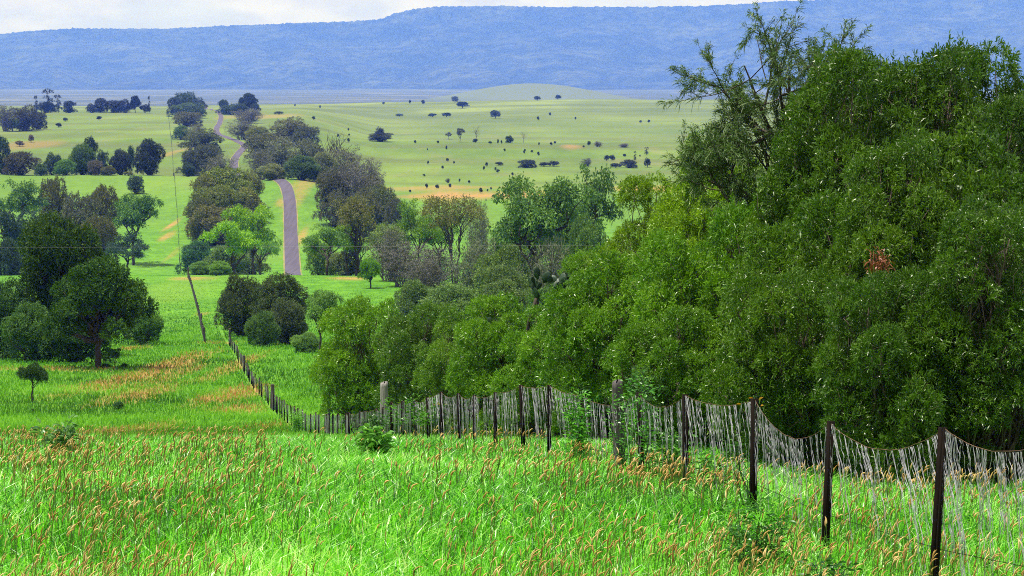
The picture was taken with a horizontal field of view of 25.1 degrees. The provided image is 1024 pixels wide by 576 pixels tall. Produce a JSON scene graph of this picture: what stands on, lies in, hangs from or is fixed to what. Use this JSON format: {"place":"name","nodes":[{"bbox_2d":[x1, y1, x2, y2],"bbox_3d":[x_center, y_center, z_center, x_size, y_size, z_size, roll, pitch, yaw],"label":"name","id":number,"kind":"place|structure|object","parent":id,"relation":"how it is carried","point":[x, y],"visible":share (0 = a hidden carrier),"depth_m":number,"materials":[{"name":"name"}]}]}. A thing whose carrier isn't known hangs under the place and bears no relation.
{"place":"outdoors","nodes":[
{"label":"outdoors","id":0,"kind":"place"},
{"bbox_2d":[206,108,300,274],"bbox_3d":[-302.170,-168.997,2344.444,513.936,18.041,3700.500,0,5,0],"label":"road","id":1,"kind":"structure","parent":0,"point":[292,265],"depth_m":799.08,"materials":[{"name":"grey asphalt"}]},
{"bbox_2d":[0,0,813,33],"label":"sky","id":2,"kind":"structure","parent":0,"point":[15,15],"materials":[{"name":"white"}]},
{"bbox_2d":[0,83,1021,575],"bbox_3d":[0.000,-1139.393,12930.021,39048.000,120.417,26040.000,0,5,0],"label":"ground","id":3,"kind":"structure","parent":0,"point":[572,121],"depth_m":1502.68,"materials":[{"name":"green plant"}]},
{"bbox_2d":[0,237,23,275],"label":"tree","id":4,"kind":"object","parent":3,"relation":"on","point":[10,265],"visible":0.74,"depth_m":529.78,"materials":[{"name":"green plant"}]},
{"bbox_2d":[0,210,28,258],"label":"tree","id":5,"kind":"object","parent":3,"relation":"on","point":[14,230],"visible":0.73,"depth_m":597.81,"materials":[{"name":"green plant"}]},
{"bbox_2d":[0,275,38,359],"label":"tree","id":6,"kind":"object","parent":3,"relation":"on","point":[11,301],"visible":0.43,"depth_m":235.87,"materials":[{"name":"green plant"}]},
{"bbox_2d":[1,151,41,174],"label":"tree","id":7,"kind":"object","parent":3,"relation":"on","point":[13,160],"visible":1,"depth_m":1004.09,"materials":[{"name":"green plant"}]},
{"bbox_2d":[0,177,50,221],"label":"tree","id":8,"kind":"object","parent":3,"relation":"on","point":[22,194],"visible":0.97,"depth_m":717.82,"materials":[{"name":"green plant"}]},
{"bbox_2d":[10,104,40,131],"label":"tree","id":9,"kind":"object","parent":3,"relation":"on","point":[25,118],"visible":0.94,"depth_m":1772.16,"materials":[{"name":"green plant"}]},
{"bbox_2d":[0,301,63,361],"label":"shrub","id":10,"kind":"object","parent":3,"relation":"on","point":[27,333],"visible":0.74,"depth_m":228.12,"materials":[{"name":"green plant"}]},
{"bbox_2d":[16,361,48,402],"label":"tree","id":11,"kind":"object","parent":3,"relation":"on","point":[31,372],"visible":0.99,"depth_m":158.01,"materials":[{"name":"green plant"}]},
{"bbox_2d":[38,174,71,223],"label":"tree","id":12,"kind":"object","parent":3,"relation":"on","point":[53,193],"visible":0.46,"depth_m":738.45,"materials":[{"name":"green plant"}]},
{"bbox_2d":[28,414,81,453],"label":"weed","id":13,"kind":"object","parent":3,"relation":"on","point":[63,430],"visible":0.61,"depth_m":40.33,"materials":[{"name":"green plant"}]},
{"bbox_2d":[12,208,105,310],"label":"tree","id":14,"kind":"object","parent":3,"relation":"on","point":[55,252],"visible":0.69,"depth_m":238.37,"materials":[{"name":"green plant"}]},
{"bbox_2d":[35,313,115,362],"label":"shrub","id":15,"kind":"object","parent":3,"relation":"on","point":[71,350],"visible":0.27,"depth_m":226.27,"materials":[{"name":"green plant"}]},
{"bbox_2d":[59,190,102,233],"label":"tree","id":16,"kind":"object","parent":3,"relation":"on","point":[79,214],"visible":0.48,"depth_m":708.69,"materials":[{"name":"green plant"}]},
{"bbox_2d":[67,142,96,174],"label":"tree","id":17,"kind":"object","parent":3,"relation":"on","point":[81,156],"visible":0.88,"depth_m":1010.48,"materials":[{"name":"green plant"}]},
{"bbox_2d":[38,253,159,367],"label":"tree","id":18,"kind":"object","parent":3,"relation":"on","point":[86,298],"visible":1,"depth_m":215.41,"materials":[{"name":"green plant"}]},
{"bbox_2d":[80,215,120,265],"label":"tree","id":19,"kind":"object","parent":3,"relation":"on","point":[99,226],"visible":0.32,"depth_m":665.30,"materials":[{"name":"green plant"}]},
{"bbox_2d":[86,183,121,244],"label":"tree","id":20,"kind":"object","parent":3,"relation":"on","point":[103,193],"visible":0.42,"depth_m":729.27,"materials":[{"name":"green plant"}]},
{"bbox_2d":[104,231,151,274],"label":"tree","id":21,"kind":"object","parent":3,"relation":"on","point":[121,248],"visible":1,"depth_m":639.92,"materials":[{"name":"green plant"}]},
{"bbox_2d":[112,192,163,264],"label":"tree","id":22,"kind":"object","parent":3,"relation":"on","point":[132,211],"visible":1,"depth_m":689.58,"materials":[{"name":"green plant"}]},
{"bbox_2d":[121,309,164,344],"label":"bush","id":23,"kind":"object","parent":3,"relation":"on","point":[151,325],"visible":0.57,"depth_m":268.50,"materials":[{"name":"green plant"}]},
{"bbox_2d":[133,138,165,174],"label":"tree","id":24,"kind":"object","parent":3,"relation":"on","point":[147,164],"visible":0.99,"depth_m":1006.49,"materials":[{"name":"green plant"}]},
{"bbox_2d":[174,240,213,274],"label":"tree","id":25,"kind":"object","parent":3,"relation":"on","point":[198,251],"visible":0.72,"depth_m":654.41,"materials":[{"name":"green plant"}]},
{"bbox_2d":[177,128,224,151],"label":"tree","id":26,"kind":"object","parent":3,"relation":"on","point":[204,136],"visible":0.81,"depth_m":1343.00,"materials":[{"name":"green plant"}]},
{"bbox_2d":[183,203,238,244],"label":"tree","id":27,"kind":"object","parent":3,"relation":"on","point":[216,217],"visible":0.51,"depth_m":737.66,"materials":[{"name":"green plant"}]},
{"bbox_2d":[186,184,251,220],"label":"tree","id":28,"kind":"object","parent":3,"relation":"on","point":[219,198],"visible":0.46,"depth_m":774.34,"materials":[{"name":"green plant"}]},
{"bbox_2d":[201,245,250,274],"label":"tree","id":29,"kind":"object","parent":3,"relation":"on","point":[218,255],"visible":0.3,"depth_m":609.87,"materials":[{"name":"green plant"}]},
{"bbox_2d":[198,165,255,202],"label":"tree","id":30,"kind":"object","parent":3,"relation":"on","point":[226,176],"visible":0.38,"depth_m":807.78,"materials":[{"name":"green plant"}]},
{"bbox_2d":[198,219,263,274],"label":"tree","id":31,"kind":"object","parent":3,"relation":"on","point":[237,240],"visible":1,"depth_m":539.85,"materials":[{"name":"green plant"}]},
{"bbox_2d":[213,272,262,335],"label":"bush","id":32,"kind":"object","parent":3,"relation":"on","point":[232,302],"visible":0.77,"depth_m":300.10,"materials":[{"name":"green plant"}]},
{"bbox_2d":[220,203,276,274],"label":"tree","id":33,"kind":"object","parent":3,"relation":"on","point":[246,220],"visible":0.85,"depth_m":568.89,"materials":[{"name":"green plant"}]},
{"bbox_2d":[243,310,280,346],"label":"bush","id":34,"kind":"object","parent":3,"relation":"on","point":[260,322],"visible":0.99,"depth_m":266.67,"materials":[{"name":"green plant"}]},
{"bbox_2d":[241,132,292,159],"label":"tree","id":35,"kind":"object","parent":3,"relation":"on","point":[257,140],"visible":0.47,"depth_m":1242.00,"materials":[{"name":"green plant"}]},
{"bbox_2d":[248,271,309,333],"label":"bush","id":36,"kind":"object","parent":3,"relation":"on","point":[270,294],"visible":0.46,"depth_m":290.01,"materials":[{"name":"green plant"}]},
{"bbox_2d":[256,136,303,168],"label":"tree","id":37,"kind":"object","parent":3,"relation":"on","point":[280,156],"visible":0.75,"depth_m":1175.00,"materials":[{"name":"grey plant"}]},
{"bbox_2d":[264,297,308,343],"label":"bush","id":38,"kind":"object","parent":3,"relation":"on","point":[284,312],"visible":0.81,"depth_m":272.30,"materials":[{"name":"green plant"}]},
{"bbox_2d":[265,116,312,145],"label":"tree","id":39,"kind":"object","parent":3,"relation":"on","point":[292,124],"visible":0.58,"depth_m":1410.71,"materials":[{"name":"green plant"}]},
{"bbox_2d":[0,275,588,439],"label":"meadow grass","id":40,"kind":"structure","parent":3,"relation":"on","point":[9,417],"depth_m":180.89,"materials":[{"name":"green plant"}]},
{"bbox_2d":[281,154,321,179],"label":"tree","id":41,"kind":"object","parent":3,"relation":"on","point":[301,167],"visible":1,"depth_m":902.31,"materials":[{"name":"green plant"}]},
{"bbox_2d":[289,332,322,352],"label":"bush","id":42,"kind":"object","parent":3,"relation":"on","point":[309,341],"visible":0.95,"depth_m":250.80,"materials":[{"name":"green plant"}]},
{"bbox_2d":[302,243,335,275],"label":"tree","id":43,"kind":"object","parent":3,"relation":"on","point":[317,268],"visible":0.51,"depth_m":489.60,"materials":[{"name":"green plant"}]},
{"bbox_2d":[304,288,344,351],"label":"tree","id":44,"kind":"object","parent":3,"relation":"on","point":[317,303],"visible":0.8,"depth_m":240.55,"materials":[{"name":"green plant"}]},
{"bbox_2d":[300,225,353,275],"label":"tree","id":45,"kind":"object","parent":3,"relation":"on","point":[314,241],"visible":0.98,"depth_m":468.14,"materials":[{"name":"green plant"}]},
{"bbox_2d":[314,169,347,203],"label":"tree","id":46,"kind":"object","parent":3,"relation":"on","point":[324,191],"visible":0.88,"depth_m":835.74,"materials":[{"name":"green plant"}]},
{"bbox_2d":[312,189,349,226],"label":"tree","id":47,"kind":"object","parent":3,"relation":"on","point":[327,210],"visible":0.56,"depth_m":789.34,"materials":[{"name":"green plant"}]},
{"bbox_2d":[325,250,361,275],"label":"bush","id":48,"kind":"object","parent":3,"relation":"on","point":[339,267],"visible":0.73,"depth_m":481.61,"materials":[{"name":"green plant"}]},
{"bbox_2d":[325,144,365,185],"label":"tree","id":49,"kind":"object","parent":3,"relation":"on","point":[347,158],"visible":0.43,"depth_m":958.46,"materials":[{"name":"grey plant"}]},
{"bbox_2d":[329,194,376,275],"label":"tree","id":50,"kind":"object","parent":3,"relation":"on","point":[356,209],"visible":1,"depth_m":468.18,"materials":[{"name":"green plant"}]},
{"bbox_2d":[326,165,382,198],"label":"tree","id":51,"kind":"object","parent":3,"relation":"on","point":[350,190],"visible":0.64,"depth_m":836.91,"materials":[{"name":"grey plant"}]},
{"bbox_2d":[337,186,383,237],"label":"tree","id":52,"kind":"object","parent":3,"relation":"on","point":[378,210],"visible":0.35,"depth_m":769.09,"materials":[{"name":"green plant"}]},
{"bbox_2d":[308,291,423,433],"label":"wattle bush","id":53,"kind":"object","parent":3,"relation":"on","point":[349,373],"visible":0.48,"depth_m":95.92,"materials":[{"name":"green plant"}]},
{"bbox_2d":[354,423,397,457],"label":"weed","id":54,"kind":"object","parent":3,"relation":"on","point":[376,439],"visible":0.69,"depth_m":40.30,"materials":[{"name":"green plant"}]},
{"bbox_2d":[366,184,400,226],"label":"tree","id":55,"kind":"object","parent":3,"relation":"on","point":[383,196],"visible":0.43,"depth_m":777.33,"materials":[{"name":"green plant"}]},
{"bbox_2d":[363,225,408,280],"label":"tree","id":56,"kind":"object","parent":3,"relation":"on","point":[391,237],"visible":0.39,"depth_m":439.91,"materials":[{"name":"grey plant"}]},
{"bbox_2d":[371,240,436,286],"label":"tree","id":57,"kind":"object","parent":3,"relation":"on","point":[395,273],"visible":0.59,"depth_m":425.32,"materials":[{"name":"grey plant"}]},
{"bbox_2d":[389,278,433,326],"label":"tree","id":58,"kind":"object","parent":3,"relation":"on","point":[409,297],"visible":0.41,"depth_m":299.98,"materials":[{"name":"green plant"}]},
{"bbox_2d":[369,301,461,434],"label":"wattle bush","id":59,"kind":"object","parent":3,"relation":"on","point":[403,342],"visible":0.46,"depth_m":87.85,"materials":[{"name":"green plant"}]},
{"bbox_2d":[399,256,445,296],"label":"tree","id":60,"kind":"object","parent":3,"relation":"on","point":[429,278],"visible":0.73,"depth_m":395.24,"materials":[{"name":"grey plant"}]},
{"bbox_2d":[396,198,449,257],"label":"tree","id":61,"kind":"object","parent":3,"relation":"on","point":[425,232],"visible":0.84,"depth_m":479.47,"materials":[{"name":"green plant"}]},
{"bbox_2d":[407,243,464,288],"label":"tree","id":62,"kind":"object","parent":3,"relation":"on","point":[431,254],"visible":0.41,"depth_m":413.18,"materials":[{"name":"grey plant"}]},
{"bbox_2d":[416,280,480,336],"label":"tree","id":63,"kind":"object","parent":3,"relation":"on","point":[462,295],"visible":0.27,"depth_m":281.97,"materials":[{"name":"green plant"}]},
{"bbox_2d":[409,302,489,435],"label":"wattle bush","id":64,"kind":"object","parent":3,"relation":"on","point":[432,370],"visible":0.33,"depth_m":79.92,"materials":[{"name":"green plant"}]},
{"bbox_2d":[417,193,488,284],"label":"tree","id":65,"kind":"object","parent":3,"relation":"on","point":[452,216],"visible":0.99,"depth_m":429.84,"materials":[{"name":"green plant"}]},
{"bbox_2d":[440,237,501,293],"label":"tree","id":66,"kind":"object","parent":3,"relation":"on","point":[467,280],"visible":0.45,"depth_m":389.63,"materials":[{"name":"green plant"}]},
{"bbox_2d":[462,200,490,261],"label":"tree","id":67,"kind":"object","parent":3,"relation":"on","point":[480,233],"visible":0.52,"depth_m":460.20,"materials":[{"name":"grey plant"}]},
{"bbox_2d":[443,288,546,437],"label":"wattle bush","id":68,"kind":"object","parent":3,"relation":"on","point":[478,367],"visible":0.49,"depth_m":71.77,"materials":[{"name":"green plant"}]},
{"bbox_2d":[471,262,533,326],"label":"tree","id":69,"kind":"object","parent":3,"relation":"on","point":[493,283],"visible":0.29,"depth_m":262.19,"materials":[{"name":"green plant"}]},
{"bbox_2d":[470,243,538,295],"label":"tree","id":70,"kind":"object","parent":3,"relation":"on","point":[513,257],"visible":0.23,"depth_m":344.65,"materials":[{"name":"green plant"}]},
{"bbox_2d":[0,427,1023,575],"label":"foreground grass","id":71,"kind":"structure","parent":3,"relation":"on","point":[398,561],"depth_m":25.90,"materials":[{"name":"green plant"}]},
{"bbox_2d":[0,424,1023,575],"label":"seed heads","id":72,"kind":"object","parent":71,"relation":"attached to","point":[222,476],"visible":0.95,"depth_m":24.47,"materials":[{"name":"plant"}]},
{"bbox_2d":[486,171,598,275],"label":"tree","id":73,"kind":"object","parent":3,"relation":"on","point":[536,214],"visible":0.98,"depth_m":329.75,"materials":[{"name":"green plant"}]},
{"bbox_2d":[516,235,571,296],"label":"tree","id":74,"kind":"object","parent":3,"relation":"on","point":[553,266],"visible":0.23,"depth_m":299.52,"materials":[{"name":"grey plant"}]},
{"bbox_2d":[486,303,604,438],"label":"wattle bush","id":75,"kind":"object","parent":3,"relation":"on","point":[527,346],"visible":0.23,"depth_m":65.16,"materials":[{"name":"green plant"}]},
{"bbox_2d":[526,267,591,436],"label":"tree","id":76,"kind":"object","parent":3,"relation":"on","point":[536,285],"visible":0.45,"depth_m":69.11,"materials":[{"name":"green plant"}]},
{"bbox_2d":[555,382,595,458],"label":"creeper","id":77,"kind":"object","parent":3,"relation":"on","point":[575,415],"visible":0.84,"depth_m":37.37,"materials":[{"name":"green plant"}]},
{"bbox_2d":[545,239,609,436],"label":"wattle bush","id":78,"kind":"object","parent":3,"relation":"on","point":[574,260],"visible":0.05,"depth_m":70.03,"materials":[{"name":"green plant"}]},
{"bbox_2d":[536,159,624,249],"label":"tree","id":79,"kind":"object","parent":3,"relation":"on","point":[602,191],"visible":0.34,"depth_m":348.48,"materials":[{"name":"green plant"}]},
{"bbox_2d":[552,212,608,276],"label":"tree","id":80,"kind":"object","parent":3,"relation":"on","point":[582,237],"visible":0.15,"depth_m":319.39,"materials":[{"name":"green plant"}]},
{"bbox_2d":[533,248,663,441],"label":"wattle bush","id":81,"kind":"object","parent":3,"relation":"on","point":[580,343],"visible":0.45,"depth_m":56.65,"materials":[{"name":"green plant"}]},
{"bbox_2d":[229,328,1023,575],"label":"wire fence","id":82,"kind":"object","parent":3,"relation":"on","point":[940,478],"visible":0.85,"depth_m":26.56,"materials":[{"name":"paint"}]},
{"bbox_2d":[380,393,444,436],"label":"creeper","id":83,"kind":"object","parent":82,"relation":"attached to","point":[422,415],"visible":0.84,"depth_m":60.48,"materials":[{"name":"green plant"}]},
{"bbox_2d":[596,365,658,470],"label":"creeper","id":84,"kind":"object","parent":3,"relation":"on","point":[631,395],"visible":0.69,"depth_m":34.50,"materials":[{"name":"green plant"}]},
{"bbox_2d":[582,170,687,295],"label":"tree","id":85,"kind":"object","parent":3,"relation":"on","point":[627,186],"visible":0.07,"depth_m":68.00,"materials":[{"name":"green plant"}]},
{"bbox_2d":[628,375,665,477],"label":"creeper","id":86,"kind":"object","parent":3,"relation":"on","point":[646,425],"visible":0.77,"depth_m":32.28,"materials":[{"name":"green plant"}]},
{"bbox_2d":[598,303,731,448],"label":"wattle bush","id":87,"kind":"object","parent":3,"relation":"on","point":[639,345],"visible":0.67,"depth_m":45.80,"materials":[{"name":"green plant"}]},
{"bbox_2d":[648,423,704,482],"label":"weed","id":88,"kind":"object","parent":3,"relation":"on","point":[676,452],"visible":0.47,"depth_m":31.35,"materials":[{"name":"green plant"}]},
{"bbox_2d":[610,191,767,452],"bbox_3d":[4.339,0.894,49.306,4.259,6.051,4.340,0,5,-4],"label":"wattle bush","id":89,"kind":"object","parent":3,"relation":"on","point":[687,277],"visible":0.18,"depth_m":48.37,"materials":[{"name":"green plant"}]},
{"bbox_2d":[645,126,764,440],"bbox_3d":[5.321,0.145,60.313,4.395,8.803,4.604,-2,6,-17],"label":"wattle bush","id":90,"kind":"object","parent":3,"relation":"on","point":[691,221],"visible":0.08,"depth_m":59.56,"materials":[{"name":"green plant"}]},
{"bbox_2d":[682,434,745,494],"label":"weed","id":91,"kind":"object","parent":3,"relation":"on","point":[709,462],"visible":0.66,"depth_m":28.76,"materials":[{"name":"green plant"}]},
{"bbox_2d":[713,491,797,575],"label":"weed","id":92,"kind":"object","parent":3,"relation":"on","point":[741,536],"visible":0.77,"depth_m":21.81,"materials":[{"name":"green plant"}]},
{"bbox_2d":[656,0,883,215],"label":"she oak tree","id":93,"kind":"object","parent":3,"relation":"on","point":[720,142],"visible":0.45,"depth_m":51.48,"materials":[{"name":"green plant"}]},
{"bbox_2d":[695,261,866,476],"bbox_3d":[4.816,1.513,39.315,3.114,3.905,2.941,1,5,14],"label":"wattle bush","id":94,"kind":"object","parent":3,"relation":"on","point":[746,366],"visible":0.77,"depth_m":38.60,"materials":[{"name":"green plant"}]},
{"bbox_2d":[719,153,847,453],"bbox_3d":[5.926,0.576,47.280,3.358,6.752,3.487,1,5,10],"label":"wattle bush","id":95,"kind":"object","parent":3,"relation":"on","point":[752,219],"depth_m":46.68,"materials":[{"name":"green plant"}]},
{"bbox_2d":[710,179,872,474],"bbox_3d":[5.884,0.857,43.280,4.169,5.923,4.248,3,6,29],"label":"wattle bush","id":96,"kind":"object","parent":3,"relation":"on","point":[774,260],"visible":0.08,"depth_m":42.84,"materials":[{"name":"green plant"}]},
{"bbox_2d":[750,40,900,409],"bbox_3d":[6.859,-0.477,47.153,4.378,9.213,4.215,-1,5,-8],"label":"wattle bush","id":97,"kind":"object","parent":3,"relation":"on","point":[823,147],"visible":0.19,"depth_m":46.36,"materials":[{"name":"green plant"}]},
{"bbox_2d":[790,550,861,575],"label":"weed","id":98,"kind":"object","parent":3,"relation":"on","point":[832,572],"visible":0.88,"depth_m":17.92,"materials":[{"name":"green plant"}]},
{"bbox_2d":[792,45,953,194],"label":"wattle bush","id":99,"kind":"object","parent":3,"relation":"on","point":[861,118],"visible":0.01,"depth_m":49.24,"materials":[{"name":"green plant"}]},
{"bbox_2d":[807,122,958,474],"bbox_3d":[6.864,0.366,41.175,3.353,6.717,3.513,-1,5,-6],"label":"wattle bush","id":100,"kind":"object","parent":3,"relation":"on","point":[901,166],"visible":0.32,"depth_m":40.41,"materials":[{"name":"green plant"}]},
{"bbox_2d":[807,260,982,488],"bbox_3d":[5.881,1.482,35.298,2.823,3.748,2.989,4,7,36],"label":"wattle bush","id":101,"kind":"object","parent":3,"relation":"on","point":[870,382],"visible":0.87,"depth_m":34.66,"materials":[{"name":"green plant"}]},
{"bbox_2d":[845,29,1023,197],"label":"wattle bush","id":102,"kind":"object","parent":3,"relation":"on","point":[925,76],"visible":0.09,"depth_m":47.25,"materials":[{"name":"green plant"}]},
{"bbox_2d":[848,119,1023,480],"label":"wattle bush","id":103,"kind":"object","parent":3,"relation":"on","point":[958,180],"visible":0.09,"depth_m":41.66,"materials":[{"name":"green plant"}]},
{"bbox_2d":[892,189,1023,487],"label":"wattle bush","id":104,"kind":"object","parent":3,"relation":"on","point":[1000,405],"visible":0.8,"depth_m":34.58,"materials":[{"name":"green plant"}]},
{"bbox_2d":[936,36,1023,153],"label":"wattle bush","id":105,"kind":"object","parent":3,"relation":"on","point":[1012,68],"visible":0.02,"depth_m":49.57,"materials":[{"name":"green plant"}]},
{"bbox_2d":[961,89,1023,462],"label":"wattle bush","id":106,"kind":"object","parent":3,"relation":"on","point":[1003,112],"visible":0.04,"depth_m":44.69,"materials":[{"name":"green plant"}]},
{"bbox_2d":[0,0,1023,89],"bbox_3d":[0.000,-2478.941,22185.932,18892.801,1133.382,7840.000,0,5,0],"label":"hills","id":107,"kind":"structure","parent":0,"point":[587,48],"depth_m":22392.94,"materials":[{"name":"blue"}]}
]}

